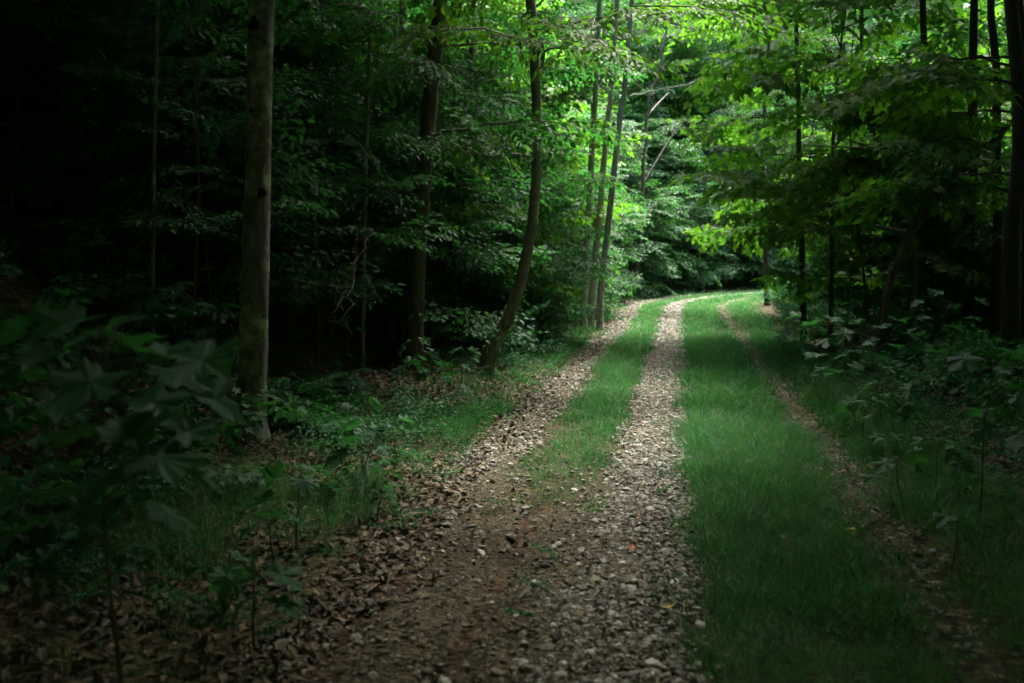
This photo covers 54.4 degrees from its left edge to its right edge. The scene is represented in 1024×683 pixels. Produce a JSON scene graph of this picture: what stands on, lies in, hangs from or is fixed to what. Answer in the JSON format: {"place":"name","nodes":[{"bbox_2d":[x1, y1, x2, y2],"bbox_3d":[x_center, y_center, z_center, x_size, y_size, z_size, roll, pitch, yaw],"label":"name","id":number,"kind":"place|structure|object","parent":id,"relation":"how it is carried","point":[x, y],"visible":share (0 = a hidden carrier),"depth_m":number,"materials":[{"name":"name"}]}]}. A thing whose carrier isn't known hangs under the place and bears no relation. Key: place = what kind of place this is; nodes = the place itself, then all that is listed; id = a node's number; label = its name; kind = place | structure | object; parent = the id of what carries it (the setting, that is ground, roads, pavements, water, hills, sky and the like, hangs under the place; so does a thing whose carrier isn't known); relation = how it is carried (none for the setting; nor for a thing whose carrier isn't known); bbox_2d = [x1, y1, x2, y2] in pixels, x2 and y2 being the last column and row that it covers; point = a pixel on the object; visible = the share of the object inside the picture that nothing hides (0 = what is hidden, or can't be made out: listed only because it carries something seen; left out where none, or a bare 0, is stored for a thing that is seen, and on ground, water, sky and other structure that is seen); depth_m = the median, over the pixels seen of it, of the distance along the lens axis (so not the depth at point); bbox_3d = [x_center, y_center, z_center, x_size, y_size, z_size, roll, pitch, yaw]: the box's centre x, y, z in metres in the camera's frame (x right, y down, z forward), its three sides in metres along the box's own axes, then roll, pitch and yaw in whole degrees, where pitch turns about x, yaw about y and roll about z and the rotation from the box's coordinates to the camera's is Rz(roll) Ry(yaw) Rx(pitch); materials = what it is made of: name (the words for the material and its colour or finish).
{"place":"outdoors","nodes":[
{"label":"outdoors","id":0,"kind":"place"},
{"bbox_2d":[0,0,1023,682],"bbox_3d":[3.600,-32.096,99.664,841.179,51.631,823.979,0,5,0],"label":"ground","id":1,"kind":"structure","parent":0,"point":[28,292],"depth_m":5.64,"materials":[{"name":"brown soil"}]},
{"bbox_2d":[0,0,163,201],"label":"sapling","id":2,"kind":"object","parent":1,"relation":"on","point":[9,103],"visible":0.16,"depth_m":11.96,"materials":[{"name":"green plant"}]},
{"bbox_2d":[0,0,226,102],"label":"sapling","id":3,"kind":"object","parent":1,"relation":"on","point":[52,3],"visible":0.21,"depth_m":11.12,"materials":[{"name":"green plant"}]},
{"bbox_2d":[0,0,246,278],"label":"sapling","id":4,"kind":"object","parent":1,"relation":"on","point":[119,181],"visible":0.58,"depth_m":10.15,"materials":[{"name":"green plant"}]},
{"bbox_2d":[0,295,247,682],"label":"maple sapling","id":5,"kind":"object","parent":1,"relation":"on","point":[87,381],"visible":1,"depth_m":2.65,"materials":[{"name":"green plant"}]},
{"bbox_2d":[0,0,247,229],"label":"sapling","id":6,"kind":"object","parent":1,"relation":"on","point":[63,124],"visible":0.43,"depth_m":10.34,"materials":[{"name":"green plant"}]},
{"bbox_2d":[150,0,159,333],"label":"slim tree","id":7,"kind":"object","parent":1,"relation":"on","point":[152,329],"visible":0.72,"depth_m":9.37,"materials":[{"name":"grey plant"}]},
{"bbox_2d":[19,0,302,205],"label":"sapling","id":8,"kind":"object","parent":1,"relation":"on","point":[94,29],"visible":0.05,"depth_m":12.31,"materials":[{"name":"green plant"}]},
{"bbox_2d":[0,0,356,249],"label":"sapling","id":9,"kind":"object","parent":1,"relation":"on","point":[9,127],"visible":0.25,"depth_m":11.37,"materials":[{"name":"green plant"}]},
{"bbox_2d":[38,0,323,211],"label":"sapling","id":10,"kind":"object","parent":1,"relation":"on","point":[150,15],"visible":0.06,"depth_m":12.32,"materials":[{"name":"green plant"}]},
{"bbox_2d":[70,22,292,297],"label":"sapling","id":11,"kind":"object","parent":1,"relation":"on","point":[214,248],"visible":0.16,"depth_m":11.59,"materials":[{"name":"green plant"}]},
{"bbox_2d":[18,0,350,339],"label":"sapling","id":12,"kind":"object","parent":1,"relation":"on","point":[153,297],"visible":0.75,"depth_m":9.53,"materials":[{"name":"green plant"}]},
{"bbox_2d":[27,0,356,342],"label":"sapling","id":13,"kind":"object","parent":1,"relation":"on","point":[159,221],"visible":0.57,"depth_m":9.99,"materials":[{"name":"green plant"}]},
{"bbox_2d":[180,550,255,618],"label":"seedling","id":14,"kind":"object","parent":1,"relation":"on","point":[198,567],"visible":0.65,"depth_m":4.33,"materials":[{"name":"green plant"}]},
{"bbox_2d":[69,0,407,314],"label":"sapling","id":15,"kind":"object","parent":1,"relation":"on","point":[192,190],"visible":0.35,"depth_m":10.82,"materials":[{"name":"green plant"}]},
{"bbox_2d":[231,0,273,443],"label":"beech tree","id":16,"kind":"object","parent":1,"relation":"on","point":[253,335],"visible":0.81,"depth_m":7.87,"materials":[{"name":"brown plant"}]},
{"bbox_2d":[208,547,305,656],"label":"seedling","id":17,"kind":"object","parent":1,"relation":"on","point":[233,580],"visible":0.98,"depth_m":3.90,"materials":[{"name":"green plant"}]},
{"bbox_2d":[125,0,392,228],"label":"sapling","id":18,"kind":"object","parent":1,"relation":"on","point":[355,129],"visible":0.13,"depth_m":12.68,"materials":[{"name":"green plant"}]},
{"bbox_2d":[134,0,404,249],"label":"sapling","id":19,"kind":"object","parent":1,"relation":"on","point":[297,34],"visible":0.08,"depth_m":13.11,"materials":[{"name":"green plant"}]},
{"bbox_2d":[93,0,454,336],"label":"sapling","id":20,"kind":"object","parent":1,"relation":"on","point":[366,112],"visible":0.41,"depth_m":11.53,"materials":[{"name":"green plant"}]},
{"bbox_2d":[241,458,344,547],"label":"seedling","id":21,"kind":"object","parent":1,"relation":"on","point":[304,485],"visible":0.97,"depth_m":5.42,"materials":[{"name":"green plant"}]},
{"bbox_2d":[209,55,414,276],"bbox_3d":[-3.082,-2.389,14.995,3.243,3.453,3.582,4,6,39],"label":"shrub","id":22,"kind":"object","parent":1,"relation":"on","point":[306,243],"visible":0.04,"depth_m":14.09,"materials":[{"name":"green plant"}]},
{"bbox_2d":[267,394,365,434],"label":"fern","id":23,"kind":"object","parent":1,"relation":"on","point":[344,406],"visible":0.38,"depth_m":8.57,"materials":[{"name":"green plant"}]},
{"bbox_2d":[190,0,449,317],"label":"sapling","id":24,"kind":"object","parent":1,"relation":"on","point":[382,153],"visible":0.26,"depth_m":13.36,"materials":[{"name":"green plant"}]},
{"bbox_2d":[143,0,499,353],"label":"sapling","id":25,"kind":"object","parent":1,"relation":"on","point":[428,149],"visible":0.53,"depth_m":11.95,"materials":[{"name":"green plant"}]},
{"bbox_2d":[183,5,472,313],"bbox_3d":[-2.700,-3.133,14.547,4.193,5.979,4.426,0,5,-3],"label":"sapling","id":26,"kind":"object","parent":1,"relation":"on","point":[441,228],"visible":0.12,"depth_m":13.48,"materials":[{"name":"green plant"}]},
{"bbox_2d":[211,0,461,239],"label":"sapling","id":27,"kind":"object","parent":1,"relation":"on","point":[356,157],"visible":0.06,"depth_m":14.37,"materials":[{"name":"green plant"}]},
{"bbox_2d":[322,419,401,502],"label":"seedling","id":28,"kind":"object","parent":1,"relation":"on","point":[339,455],"visible":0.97,"depth_m":6.47,"materials":[{"name":"green plant"}]},
{"bbox_2d":[359,1,373,367],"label":"slim tree","id":29,"kind":"object","parent":1,"relation":"on","point":[362,321],"visible":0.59,"depth_m":12.38,"materials":[{"name":"grey plant"}]},
{"bbox_2d":[273,102,463,331],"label":"sapling","id":30,"kind":"object","parent":1,"relation":"on","point":[450,283],"visible":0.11,"depth_m":14.85,"materials":[{"name":"green plant"}]},
{"bbox_2d":[275,38,521,338],"bbox_3d":[-1.861,-2.302,14.954,4.127,5.016,3.981,-1,3,8],"label":"sapling","id":31,"kind":"object","parent":1,"relation":"on","point":[475,226],"visible":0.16,"depth_m":14.19,"materials":[{"name":"green plant"}]},
{"bbox_2d":[276,0,530,317],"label":"sapling","id":32,"kind":"object","parent":1,"relation":"on","point":[464,214],"visible":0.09,"depth_m":14.73,"materials":[{"name":"green plant"}]},
{"bbox_2d":[317,161,505,339],"bbox_3d":[-1.902,-1.431,15.820,3.573,3.074,3.391,-3,6,-33],"label":"shrub","id":33,"kind":"object","parent":1,"relation":"on","point":[469,304],"visible":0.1,"depth_m":15.45,"materials":[{"name":"green plant"}]},
{"bbox_2d":[272,24,558,356],"bbox_3d":[-1.282,-2.023,14.236,4.165,5.063,4.019,0,4,-33],"label":"sapling","id":34,"kind":"object","parent":1,"relation":"on","point":[467,252],"visible":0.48,"depth_m":13.79,"materials":[{"name":"green plant"}]},
{"bbox_2d":[299,20,550,350],"bbox_3d":[-1.344,-2.240,15.322,3.890,5.304,3.752,0,5,1],"label":"sapling","id":35,"kind":"object","parent":1,"relation":"on","point":[493,282],"visible":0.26,"depth_m":14.83,"materials":[{"name":"green plant"}]},
{"bbox_2d":[318,0,540,285],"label":"sapling","id":36,"kind":"object","parent":1,"relation":"on","point":[493,169],"visible":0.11,"depth_m":16.18,"materials":[{"name":"green plant"}]},
{"bbox_2d":[238,0,647,369],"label":"hornbeam tree","id":37,"kind":"object","parent":1,"relation":"on","point":[433,68],"visible":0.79,"depth_m":12.32,"materials":[{"name":"green plant"}]},
{"bbox_2d":[377,0,520,343],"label":"slim tree","id":38,"kind":"object","parent":1,"relation":"on","point":[471,51],"visible":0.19,"depth_m":16.71,"materials":[{"name":"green plant"}]},
{"bbox_2d":[373,58,557,341],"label":"sapling","id":39,"kind":"object","parent":1,"relation":"on","point":[478,217],"visible":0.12,"depth_m":15.73,"materials":[{"name":"green plant"}]},
{"bbox_2d":[377,0,600,173],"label":"sapling","id":40,"kind":"object","parent":1,"relation":"on","point":[549,90],"visible":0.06,"depth_m":24.16,"materials":[{"name":"green plant"}]},
{"bbox_2d":[409,0,570,319],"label":"sapling","id":41,"kind":"object","parent":1,"relation":"on","point":[497,93],"visible":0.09,"depth_m":17.61,"materials":[{"name":"green plant"}]},
{"bbox_2d":[368,3,620,342],"bbox_3d":[-0.458,-3.161,16.515,4.483,7.000,4.449,1,5,16],"label":"sapling","id":42,"kind":"object","parent":1,"relation":"on","point":[521,114],"visible":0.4,"depth_m":16.56,"materials":[{"name":"green plant"}]},
{"bbox_2d":[415,62,580,327],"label":"sapling","id":43,"kind":"object","parent":1,"relation":"on","point":[524,211],"visible":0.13,"depth_m":17.09,"materials":[{"name":"green plant"}]},
{"bbox_2d":[0,285,1023,682],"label":"grass","id":44,"kind":"structure","parent":1,"relation":"on","point":[720,469],"depth_m":6.13,"materials":[{"name":"green plant"}]},
{"bbox_2d":[0,95,1023,660],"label":"undergrowth","id":45,"kind":"object","parent":1,"relation":"on","point":[16,495],"visible":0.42,"depth_m":8.37,"materials":[{"name":"green plant"}]},
{"bbox_2d":[0,105,1023,682],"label":"leaf litter","id":46,"kind":"object","parent":1,"relation":"on","point":[304,639],"visible":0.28,"depth_m":5.13,"materials":[{"name":"brown plant"}]},
{"bbox_2d":[418,0,622,301],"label":"slim tree","id":47,"kind":"object","parent":1,"relation":"on","point":[583,97],"visible":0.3,"depth_m":20.84,"materials":[{"name":"green plant"}]},
{"bbox_2d":[447,226,594,341],"bbox_3d":[0.170,-0.884,18.316,2.547,2.505,2.804,4,6,36],"label":"shrub","id":48,"kind":"object","parent":1,"relation":"on","point":[549,307],"visible":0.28,"depth_m":18.09,"materials":[{"name":"green plant"}]},
{"bbox_2d":[448,136,627,336],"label":"sapling","id":49,"kind":"object","parent":1,"relation":"on","point":[568,206],"visible":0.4,"depth_m":17.62,"materials":[{"name":"green plant"}]},
{"bbox_2d":[452,6,643,247],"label":"sapling","id":50,"kind":"object","parent":1,"relation":"on","point":[572,220],"visible":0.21,"depth_m":21.42,"materials":[{"name":"green plant"}]},
{"bbox_2d":[300,0,821,375],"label":"ash tree","id":51,"kind":"object","parent":1,"relation":"on","point":[601,46],"visible":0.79,"depth_m":12.17,"materials":[{"name":"green plant"}]},
{"bbox_2d":[485,0,651,148],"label":"sapling","id":52,"kind":"object","parent":1,"relation":"on","point":[630,133],"visible":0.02,"depth_m":34.41,"materials":[{"name":"green plant"}]},
{"bbox_2d":[498,56,646,259],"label":"sapling","id":53,"kind":"object","parent":1,"relation":"on","point":[585,114],"visible":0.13,"depth_m":25.25,"materials":[{"name":"green plant"}]},
{"bbox_2d":[580,0,601,327],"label":"poplar tree","id":54,"kind":"object","parent":1,"relation":"on","point":[584,293],"visible":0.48,"depth_m":22.02,"materials":[{"name":"silver plant"}]},
{"bbox_2d":[588,0,619,328],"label":"poplar tree","id":55,"kind":"object","parent":1,"relation":"on","point":[596,248],"visible":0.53,"depth_m":22.30,"materials":[{"name":"silver plant"}]},
{"bbox_2d":[573,111,655,274],"bbox_3d":[2.226,-5.271,35.357,5.979,6.173,5.600,0,5,2],"label":"shrub","id":56,"kind":"object","parent":1,"relation":"on","point":[623,158],"visible":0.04,"depth_m":34.35,"materials":[{"name":"green plant"}]},
{"bbox_2d":[596,0,634,331],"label":"poplar tree","id":57,"kind":"object","parent":1,"relation":"on","point":[608,224],"visible":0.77,"depth_m":21.40,"materials":[{"name":"silver plant"}]},
{"bbox_2d":[564,63,675,237],"bbox_3d":[3.292,-7.587,40.312,7.066,7.295,6.619,-2,5,-27],"label":"shrub","id":58,"kind":"object","parent":1,"relation":"on","point":[652,128],"visible":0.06,"depth_m":39.50,"materials":[{"name":"green plant"}]},
{"bbox_2d":[602,200,649,303],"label":"shrub","id":59,"kind":"object","parent":1,"relation":"on","point":[628,221],"visible":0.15,"depth_m":32.62,"materials":[{"name":"green plant"}]},
{"bbox_2d":[582,4,705,164],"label":"sapling","id":60,"kind":"object","parent":1,"relation":"on","point":[673,113],"visible":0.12,"depth_m":41.89,"materials":[{"name":"green plant"}]},
{"bbox_2d":[612,206,688,299],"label":"shrub","id":61,"kind":"object","parent":1,"relation":"on","point":[654,248],"visible":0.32,"depth_m":35.14,"materials":[{"name":"green plant"}]},
{"bbox_2d":[599,119,714,272],"bbox_3d":[5.258,-5.484,39.053,5.600,6.173,5.979,4,6,40],"label":"shrub","id":62,"kind":"object","parent":1,"relation":"on","point":[657,138],"visible":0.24,"depth_m":37.84,"materials":[{"name":"green plant"}]},
{"bbox_2d":[610,168,707,283],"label":"shrub","id":63,"kind":"object","parent":1,"relation":"on","point":[668,221],"visible":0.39,"depth_m":36.25,"materials":[{"name":"green plant"}]},
{"bbox_2d":[634,2,684,297],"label":"tree","id":64,"kind":"object","parent":1,"relation":"on","point":[651,108],"visible":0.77,"depth_m":34.60,"materials":[{"name":"plant"}]},
{"bbox_2d":[586,3,744,204],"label":"shrub","id":65,"kind":"object","parent":1,"relation":"on","point":[701,58],"visible":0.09,"depth_m":42.82,"materials":[{"name":"green plant"}]},
{"bbox_2d":[590,0,767,192],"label":"sapling","id":66,"kind":"object","parent":1,"relation":"on","point":[641,25],"visible":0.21,"depth_m":40.63,"materials":[{"name":"green plant"}]},
{"bbox_2d":[374,0,1004,224],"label":"woods","id":67,"kind":"object","parent":1,"relation":"on","point":[717,46],"visible":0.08,"depth_m":44.13,"materials":[{"name":"green plant"}]},
{"bbox_2d":[639,180,739,289],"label":"shrub","id":68,"kind":"object","parent":1,"relation":"on","point":[703,274],"visible":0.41,"depth_m":37.81,"materials":[{"name":"green plant"}]},
{"bbox_2d":[635,101,760,254],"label":"shrub","id":69,"kind":"object","parent":1,"relation":"on","point":[668,169],"visible":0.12,"depth_m":40.55,"materials":[{"name":"green plant"}]},
{"bbox_2d":[648,3,825,170],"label":"sapling","id":70,"kind":"object","parent":1,"relation":"on","point":[747,43],"visible":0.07,"depth_m":46.04,"materials":[{"name":"green plant"}]},
{"bbox_2d":[677,171,797,286],"bbox_3d":[8.900,-4.447,40.297,4.614,4.913,5.097,-2,5,-21],"label":"shrub","id":71,"kind":"object","parent":1,"relation":"on","point":[755,260],"visible":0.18,"depth_m":39.42,"materials":[{"name":"green plant"}]},
{"bbox_2d":[670,0,819,305],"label":"dark tree","id":72,"kind":"object","parent":1,"relation":"on","point":[717,35],"visible":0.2,"depth_m":30.89,"materials":[{"name":"green plant"}]},
{"bbox_2d":[680,14,850,341],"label":"dark tree","id":73,"kind":"object","parent":1,"relation":"on","point":[702,132],"visible":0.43,"depth_m":19.48,"materials":[{"name":"green plant"}]},
{"bbox_2d":[682,0,893,317],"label":"sapling","id":74,"kind":"object","parent":1,"relation":"on","point":[784,145],"visible":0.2,"depth_m":24.38,"materials":[{"name":"green plant"}]},
{"bbox_2d":[714,9,922,337],"bbox_3d":[6.762,-4.657,19.767,5.392,10.105,6.120,2,5,23],"label":"dark tree","id":75,"kind":"object","parent":1,"relation":"on","point":[744,204],"visible":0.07,"depth_m":20.00,"materials":[{"name":"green plant"}]},
{"bbox_2d":[667,0,1009,350],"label":"sapling","id":76,"kind":"object","parent":1,"relation":"on","point":[742,82],"visible":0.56,"depth_m":15.89,"materials":[{"name":"green plant"}]},
{"bbox_2d":[754,0,934,326],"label":"dark tree","id":77,"kind":"object","parent":1,"relation":"on","point":[810,203],"visible":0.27,"depth_m":16.50,"materials":[{"name":"green plant"}]},
{"bbox_2d":[808,103,919,365],"bbox_3d":[4.995,-1.346,13.628,1.697,3.602,1.129,0,5,0],"label":"dead limb","id":78,"kind":"object","parent":1,"relation":"on","point":[914,273],"visible":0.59,"depth_m":14.04,"materials":[{"name":"wood"}]},
{"bbox_2d":[785,311,948,421],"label":"maple sapling","id":79,"kind":"object","parent":1,"relation":"on","point":[843,332],"visible":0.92,"depth_m":9.13,"materials":[{"name":"green plant"}]},
{"bbox_2d":[734,3,1006,350],"bbox_3d":[5.831,-2.775,16.248,4.178,6.535,4.826,2,5,21],"label":"sapling","id":80,"kind":"object","parent":1,"relation":"on","point":[799,228],"visible":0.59,"depth_m":16.16,"materials":[{"name":"green plant"}]},
{"bbox_2d":[793,0,978,373],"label":"dark tree","id":81,"kind":"object","parent":1,"relation":"on","point":[871,159],"visible":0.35,"depth_m":14.96,"materials":[{"name":"green plant"}]},
{"bbox_2d":[861,376,932,449],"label":"seedling","id":82,"kind":"object","parent":1,"relation":"on","point":[907,390],"visible":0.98,"depth_m":7.88,"materials":[{"name":"green plant"}]},
{"bbox_2d":[862,448,938,517],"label":"seedling","id":83,"kind":"object","parent":1,"relation":"on","point":[921,469],"visible":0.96,"depth_m":6.08,"materials":[{"name":"green plant"}]},
{"bbox_2d":[794,7,1009,303],"bbox_3d":[8.335,-3.317,20.662,5.309,7.188,4.596,4,6,40],"label":"sapling","id":84,"kind":"object","parent":1,"relation":"on","point":[815,294],"visible":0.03,"depth_m":20.53,"materials":[{"name":"green plant"}]},
{"bbox_2d":[800,0,1023,396],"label":"dark tree","id":85,"kind":"object","parent":1,"relation":"on","point":[876,90],"visible":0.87,"depth_m":11.81,"materials":[{"name":"green plant"}]},
{"bbox_2d":[825,0,1011,373],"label":"dark tree","id":86,"kind":"object","parent":1,"relation":"on","point":[927,151],"visible":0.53,"depth_m":13.25,"materials":[{"name":"green plant"}]},
{"bbox_2d":[819,0,1023,391],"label":"dark tree","id":87,"kind":"object","parent":1,"relation":"on","point":[929,125],"visible":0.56,"depth_m":13.40,"materials":[{"name":"green plant"}]},
{"bbox_2d":[821,0,1021,317],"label":"sapling","id":88,"kind":"object","parent":1,"relation":"on","point":[935,237],"visible":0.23,"depth_m":16.08,"materials":[{"name":"green plant"}]},
{"bbox_2d":[827,2,1021,322],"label":"sapling","id":89,"kind":"object","parent":1,"relation":"on","point":[880,281],"visible":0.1,"depth_m":17.59,"materials":[{"name":"green plant"}]},
{"bbox_2d":[866,119,1011,374],"bbox_3d":[5.873,-1.490,13.608,2.265,3.912,1.060,-1,5,-10],"label":"dead limb","id":90,"kind":"object","parent":1,"relation":"on","point":[921,214],"visible":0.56,"depth_m":13.48,"materials":[{"name":"brown wood"}]},
{"bbox_2d":[904,435,974,486],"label":"seedling","id":91,"kind":"object","parent":1,"relation":"on","point":[959,462],"visible":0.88,"depth_m":6.57,"materials":[{"name":"green plant"}]},
{"bbox_2d":[902,288,989,410],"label":"maple sapling","id":92,"kind":"object","parent":1,"relation":"on","point":[933,292],"visible":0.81,"depth_m":9.79,"materials":[{"name":"green plant"}]},
{"bbox_2d":[884,175,1021,347],"bbox_3d":[8.115,-1.260,17.213,3.133,3.336,3.461,-3,5,-29],"label":"shrub","id":93,"kind":"object","parent":1,"relation":"on","point":[937,221],"visible":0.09,"depth_m":16.86,"materials":[{"name":"green plant"}]},
{"bbox_2d":[887,8,1021,306],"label":"sapling","id":94,"kind":"object","parent":1,"relation":"on","point":[982,37],"visible":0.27,"depth_m":15.09,"materials":[{"name":"green plant"}]},
{"bbox_2d":[933,505,995,569],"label":"seedling","id":95,"kind":"object","parent":1,"relation":"on","point":[945,515],"visible":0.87,"depth_m":5.06,"materials":[{"name":"green plant"}]},
{"bbox_2d":[918,141,1021,354],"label":"sapling","id":96,"kind":"object","parent":1,"relation":"on","point":[971,263],"visible":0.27,"depth_m":14.73,"materials":[{"name":"green plant"}]},
{"bbox_2d":[921,345,1023,528],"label":"maple sapling","id":97,"kind":"object","parent":1,"relation":"on","point":[962,360],"visible":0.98,"depth_m":5.69,"materials":[{"name":"green leaf"},{"name":"twig bark"}]},
{"bbox_2d":[969,389,1023,468],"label":"seedling","id":98,"kind":"object","parent":1,"relation":"on","point":[1018,397],"visible":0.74,"depth_m":7.53,"materials":[{"name":"green plant"}]},
{"bbox_2d":[327,290,760,682],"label":"gravel track","id":99,"kind":"structure","parent":0,"point":[435,622],"depth_m":4.89,"materials":[{"name":"brown gravel"}]},
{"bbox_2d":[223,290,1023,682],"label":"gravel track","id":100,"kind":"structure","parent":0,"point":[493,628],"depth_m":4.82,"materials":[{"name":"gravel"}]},
{"bbox_2d":[717,298,922,555],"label":"gravel track","id":101,"kind":"structure","parent":0,"point":[895,533],"depth_m":6.70,"materials":[{"name":"brown gravel"}]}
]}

